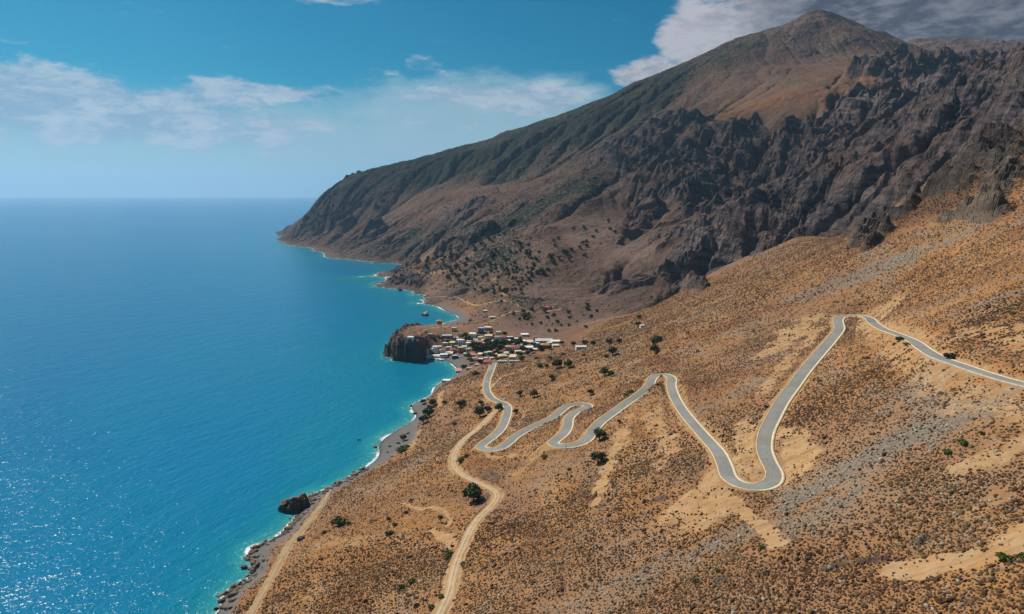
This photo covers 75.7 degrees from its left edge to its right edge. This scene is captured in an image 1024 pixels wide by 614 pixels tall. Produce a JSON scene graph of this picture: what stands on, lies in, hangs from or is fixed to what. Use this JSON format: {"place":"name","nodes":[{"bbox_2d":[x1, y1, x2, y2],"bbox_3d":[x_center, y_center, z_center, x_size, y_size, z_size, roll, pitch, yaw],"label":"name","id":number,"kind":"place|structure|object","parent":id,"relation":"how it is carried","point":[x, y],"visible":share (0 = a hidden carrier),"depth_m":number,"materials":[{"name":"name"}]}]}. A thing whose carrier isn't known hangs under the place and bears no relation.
{"place":"outdoors","nodes":[
{"label":"outdoors","id":0,"kind":"place"},
{"bbox_2d":[0,198,458,613],"bbox_3d":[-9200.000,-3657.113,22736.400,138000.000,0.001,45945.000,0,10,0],"label":"sea","id":1,"kind":"structure","parent":0,"point":[194,392],"depth_m":795.31,"materials":[{"name":"liquid"}]},
{"bbox_2d":[278,493,308,513],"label":"sea stack","id":2,"kind":"object","parent":1,"relation":"in","point":[300,502],"visible":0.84,"depth_m":483.81,"materials":[{"name":"grey stone"}]},
{"bbox_2d":[434,410,500,613],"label":"dirt track","id":3,"kind":"structure","parent":0,"point":[449,596],"depth_m":367.64,"materials":[{"name":"beige soil"}]},
{"bbox_2d":[0,0,1023,197],"label":"sky","id":4,"kind":"structure","parent":0,"point":[99,98],"materials":[{"name":"blue"}]},
{"bbox_2d":[218,9,1023,613],"bbox_3d":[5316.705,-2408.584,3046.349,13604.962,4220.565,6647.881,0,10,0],"label":"hills","id":5,"kind":"structure","parent":0,"point":[862,95],"depth_m":829.11,"materials":[{"name":"brown soil"}]},
{"bbox_2d":[250,489,330,613],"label":"coast track","id":6,"kind":"structure","parent":5,"relation":"on","point":[262,593],"depth_m":409.11,"materials":[{"name":"beige soil"}]},
{"bbox_2d":[216,467,368,613],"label":"shore stones","id":7,"kind":"object","parent":5,"relation":"on","point":[353,475],"visible":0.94,"depth_m":434.39,"materials":[{"name":"grey stone"}]},
{"bbox_2d":[297,535,304,541],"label":"boulder","id":8,"kind":"object","parent":5,"relation":"on","point":[301,537],"visible":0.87,"depth_m":422.97,"materials":[{"name":"grey stone"}]},
{"bbox_2d":[330,516,346,524],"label":"bush","id":9,"kind":"object","parent":5,"relation":"on","point":[337,520],"visible":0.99,"depth_m":426.68,"materials":[{"name":"green plant"}]},
{"bbox_2d":[385,530,392,535],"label":"bush","id":10,"kind":"object","parent":5,"relation":"on","point":[388,533],"visible":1,"depth_m":390.74,"materials":[{"name":"green plant"}]},
{"bbox_2d":[396,445,407,452],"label":"bush","id":11,"kind":"object","parent":5,"relation":"on","point":[403,448],"visible":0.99,"depth_m":579.93,"materials":[{"name":"green plant"}]},
{"bbox_2d":[407,578,415,583],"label":"bush","id":12,"kind":"object","parent":5,"relation":"on","point":[412,580],"visible":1,"depth_m":320.91,"materials":[{"name":"green plant"}]},
{"bbox_2d":[418,414,427,422],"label":"tree","id":13,"kind":"object","parent":5,"relation":"on","point":[424,417],"visible":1,"depth_m":651.86,"materials":[{"name":"green plant"}]},
{"bbox_2d":[422,407,433,415],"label":"tree","id":14,"kind":"object","parent":5,"relation":"on","point":[427,411],"visible":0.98,"depth_m":670.69,"materials":[{"name":"green plant"}]},
{"bbox_2d":[429,399,436,404],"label":"tree","id":15,"kind":"object","parent":5,"relation":"on","point":[433,401],"visible":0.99,"depth_m":704.94,"materials":[{"name":"green plant"}]},
{"bbox_2d":[430,346,437,352],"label":"house","id":16,"kind":"structure","parent":5,"relation":"on","point":[434,349],"depth_m":946.98,"materials":[{"name":"white paint"}]},
{"bbox_2d":[440,353,447,357],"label":"house","id":17,"kind":"structure","parent":5,"relation":"on","point":[443,355],"depth_m":933.22,"materials":[{"name":"white paint"}]},
{"bbox_2d":[442,334,451,337],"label":"house","id":18,"kind":"structure","parent":5,"relation":"on","point":[447,335],"depth_m":987.10,"materials":[{"name":"grey paint"}]},
{"bbox_2d":[443,550,453,559],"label":"bush","id":19,"kind":"object","parent":5,"relation":"on","point":[449,554],"visible":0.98,"depth_m":335.48,"materials":[{"name":"green plant"}]},
{"bbox_2d":[455,456,463,461],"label":"bush","id":20,"kind":"object","parent":5,"relation":"on","point":[460,459],"visible":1,"depth_m":461.26,"materials":[{"name":"green plant"}]},
{"bbox_2d":[456,339,463,345],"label":"house","id":21,"kind":"structure","parent":5,"relation":"on","point":[460,342],"depth_m":965.46,"materials":[{"name":"white paint"}]},
{"bbox_2d":[456,400,464,407],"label":"tree","id":22,"kind":"object","parent":5,"relation":"on","point":[460,403],"visible":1,"depth_m":645.63,"materials":[{"name":"green plant"}]},
{"bbox_2d":[458,346,463,352],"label":"house","id":23,"kind":"structure","parent":5,"relation":"on","point":[460,349],"depth_m":945.42,"materials":[{"name":"beige paint"}]},
{"bbox_2d":[461,482,482,501],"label":"tree","id":24,"kind":"object","parent":5,"relation":"on","point":[473,491],"visible":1,"depth_m":404.45,"materials":[{"name":"green plant"}]},
{"bbox_2d":[469,332,475,338],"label":"house","id":25,"kind":"structure","parent":5,"relation":"on","point":[472,335],"depth_m":979.79,"materials":[{"name":"white paint"}]},
{"bbox_2d":[472,342,480,350],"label":"tree","id":26,"kind":"object","parent":5,"relation":"on","point":[475,345],"visible":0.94,"depth_m":934.58,"materials":[{"name":"green plant"}]},
{"bbox_2d":[474,407,484,417],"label":"tree","id":27,"kind":"object","parent":5,"relation":"on","point":[479,411],"visible":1,"depth_m":583.15,"materials":[{"name":"green plant"}]},
{"bbox_2d":[478,327,483,332],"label":"house","id":28,"kind":"structure","parent":5,"relation":"on","point":[480,329],"depth_m":994.36,"materials":[{"name":"blue paint"}]},
{"bbox_2d":[483,360,491,364],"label":"house","id":29,"kind":"structure","parent":5,"relation":"on","point":[486,362],"depth_m":838.35,"materials":[{"name":"paint"}]},
{"bbox_2d":[484,326,491,330],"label":"house","id":30,"kind":"structure","parent":5,"relation":"on","point":[486,328],"depth_m":1005.98,"materials":[{"name":"beige paint"}]},
{"bbox_2d":[485,334,491,338],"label":"house","id":31,"kind":"structure","parent":5,"relation":"on","point":[488,336],"depth_m":967.80,"materials":[{"name":"beige paint"}]},
{"bbox_2d":[488,344,495,351],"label":"tree","id":32,"kind":"object","parent":5,"relation":"on","point":[492,346],"visible":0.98,"depth_m":917.12,"materials":[{"name":"green plant"}]},
{"bbox_2d":[494,403,502,411],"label":"tree","id":33,"kind":"object","parent":5,"relation":"on","point":[499,406],"visible":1,"depth_m":582.41,"materials":[{"name":"green plant"}]},
{"bbox_2d":[496,344,502,350],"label":"tree","id":34,"kind":"object","parent":5,"relation":"on","point":[499,347],"visible":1,"depth_m":914.05,"materials":[{"name":"green plant"}]},
{"bbox_2d":[498,354,506,358],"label":"house","id":35,"kind":"structure","parent":5,"relation":"on","point":[500,356],"depth_m":870.67,"materials":[{"name":"yellow paint"}]},
{"bbox_2d":[505,345,512,349],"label":"house","id":36,"kind":"structure","parent":5,"relation":"on","point":[508,347],"depth_m":911.02,"materials":[{"name":"teal paint"}]},
{"bbox_2d":[509,354,516,358],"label":"house","id":37,"kind":"structure","parent":5,"relation":"on","point":[511,356],"depth_m":859.88,"materials":[{"name":"beige paint"}]},
{"bbox_2d":[512,345,518,349],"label":"house","id":38,"kind":"structure","parent":5,"relation":"on","point":[515,347],"depth_m":905.54,"materials":[{"name":"white paint"}]},
{"bbox_2d":[530,389,537,395],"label":"tree","id":39,"kind":"object","parent":5,"relation":"on","point":[534,392],"visible":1,"depth_m":589.31,"materials":[{"name":"green plant"}]},
{"bbox_2d":[535,338,552,342],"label":"house","id":40,"kind":"structure","parent":5,"relation":"on","point":[541,340],"depth_m":931.91,"materials":[{"name":"paint"}]},
{"bbox_2d":[540,343,549,348],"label":"house","id":41,"kind":"structure","parent":5,"relation":"on","point":[544,345],"depth_m":894.58,"materials":[{"name":"beige paint"}]},
{"bbox_2d":[552,359,562,367],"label":"tree","id":42,"kind":"object","parent":5,"relation":"on","point":[557,362],"visible":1,"depth_m":675.37,"materials":[{"name":"green plant"}]},
{"bbox_2d":[563,359,572,366],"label":"tree","id":43,"kind":"object","parent":5,"relation":"on","point":[568,362],"visible":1,"depth_m":667.62,"materials":[{"name":"green plant"}]},
{"bbox_2d":[575,345,586,349],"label":"house","id":44,"kind":"structure","parent":5,"relation":"on","point":[577,347],"depth_m":840.77,"materials":[{"name":"white paint"}]},
{"bbox_2d":[590,450,604,462],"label":"tree","id":45,"kind":"object","parent":5,"relation":"on","point":[597,455],"visible":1,"depth_m":371.88,"materials":[{"name":"green plant"}]},
{"bbox_2d":[594,427,607,439],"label":"tree","id":46,"kind":"object","parent":5,"relation":"on","point":[599,432],"visible":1,"depth_m":406.49,"materials":[{"name":"green plant"}]},
{"bbox_2d":[599,367,608,375],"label":"tree","id":47,"kind":"object","parent":5,"relation":"on","point":[603,370],"visible":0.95,"depth_m":589.39,"materials":[{"name":"green plant"}]},
{"bbox_2d":[608,347,617,354],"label":"tree","id":48,"kind":"object","parent":5,"relation":"on","point":[612,350],"visible":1,"depth_m":669.24,"materials":[{"name":"green plant"}]},
{"bbox_2d":[230,133,1023,613],"bbox_3d":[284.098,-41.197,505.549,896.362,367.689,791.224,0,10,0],"label":"loose stones","id":49,"kind":"object","parent":5,"relation":"on","point":[856,475],"visible":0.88,"depth_m":294.40,"materials":[{"name":"stone"}]},
{"bbox_2d":[232,136,1023,613],"bbox_3d":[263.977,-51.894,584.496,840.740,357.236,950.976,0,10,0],"label":"hillside scrub","id":50,"kind":"object","parent":5,"relation":"on","point":[808,412],"visible":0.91,"depth_m":329.47,"materials":[{"name":"brown plant"}]},
{"bbox_2d":[280,13,1021,326],"bbox_3d":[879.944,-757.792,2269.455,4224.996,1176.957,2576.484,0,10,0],"label":"mountain scrub","id":51,"kind":"object","parent":5,"relation":"on","point":[552,323],"visible":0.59,"depth_m":2535.42,"materials":[{"name":"green plant"}]},
{"bbox_2d":[650,344,659,352],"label":"tree","id":52,"kind":"object","parent":5,"relation":"on","point":[654,347],"visible":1,"depth_m":614.45,"materials":[{"name":"green plant"}]},
{"bbox_2d":[650,335,662,343],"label":"bush","id":53,"kind":"object","parent":5,"relation":"on","point":[655,340],"visible":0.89,"depth_m":656.91,"materials":[{"name":"green plant"}]},
{"bbox_2d":[895,336,903,339],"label":"bush","id":54,"kind":"object","parent":5,"relation":"on","point":[899,338],"visible":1,"depth_m":362.24,"materials":[{"name":"green plant"}]},
{"bbox_2d":[942,448,952,452],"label":"bush","id":55,"kind":"object","parent":5,"relation":"on","point":[948,450],"visible":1,"depth_m":219.15,"materials":[{"name":"green plant"}]},
{"bbox_2d":[943,353,955,358],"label":"bush","id":56,"kind":"object","parent":5,"relation":"on","point":[950,355],"visible":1,"depth_m":294.24,"materials":[{"name":"green plant"}]},
{"bbox_2d":[957,439,968,444],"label":"bush","id":57,"kind":"object","parent":5,"relation":"on","point":[964,442],"visible":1,"depth_m":219.34,"materials":[{"name":"green plant"}]},
{"bbox_2d":[921,352,1023,387],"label":"retaining wall","id":58,"kind":"structure","parent":5,"relation":"on","point":[1022,386],"depth_m":259.13,"materials":[{"name":"grey concrete"}]},
{"bbox_2d":[994,551,1012,561],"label":"bush","id":59,"kind":"object","parent":5,"relation":"on","point":[1002,555],"visible":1,"depth_m":167.50,"materials":[{"name":"green plant"}]},
{"bbox_2d":[1017,552,1023,558],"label":"bush","id":60,"kind":"object","parent":5,"relation":"on","point":[1020,554],"visible":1,"depth_m":165.38,"materials":[{"name":"green plant"}]},
{"bbox_2d":[477,315,1023,489],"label":"road","id":61,"kind":"structure","parent":0,"point":[773,478],"depth_m":399.69,"materials":[{"name":"grey asphalt"}]},
{"bbox_2d":[476,316,921,490],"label":"road kerb","id":62,"kind":"structure","parent":61,"relation":"on","point":[782,416],"depth_m":386.22,"materials":[{"name":"concrete"}]},
{"bbox_2d":[485,315,1023,483],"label":"road kerb","id":63,"kind":"structure","parent":61,"relation":"on","point":[710,435],"depth_m":400.51,"materials":[{"name":"concrete"}]}
]}

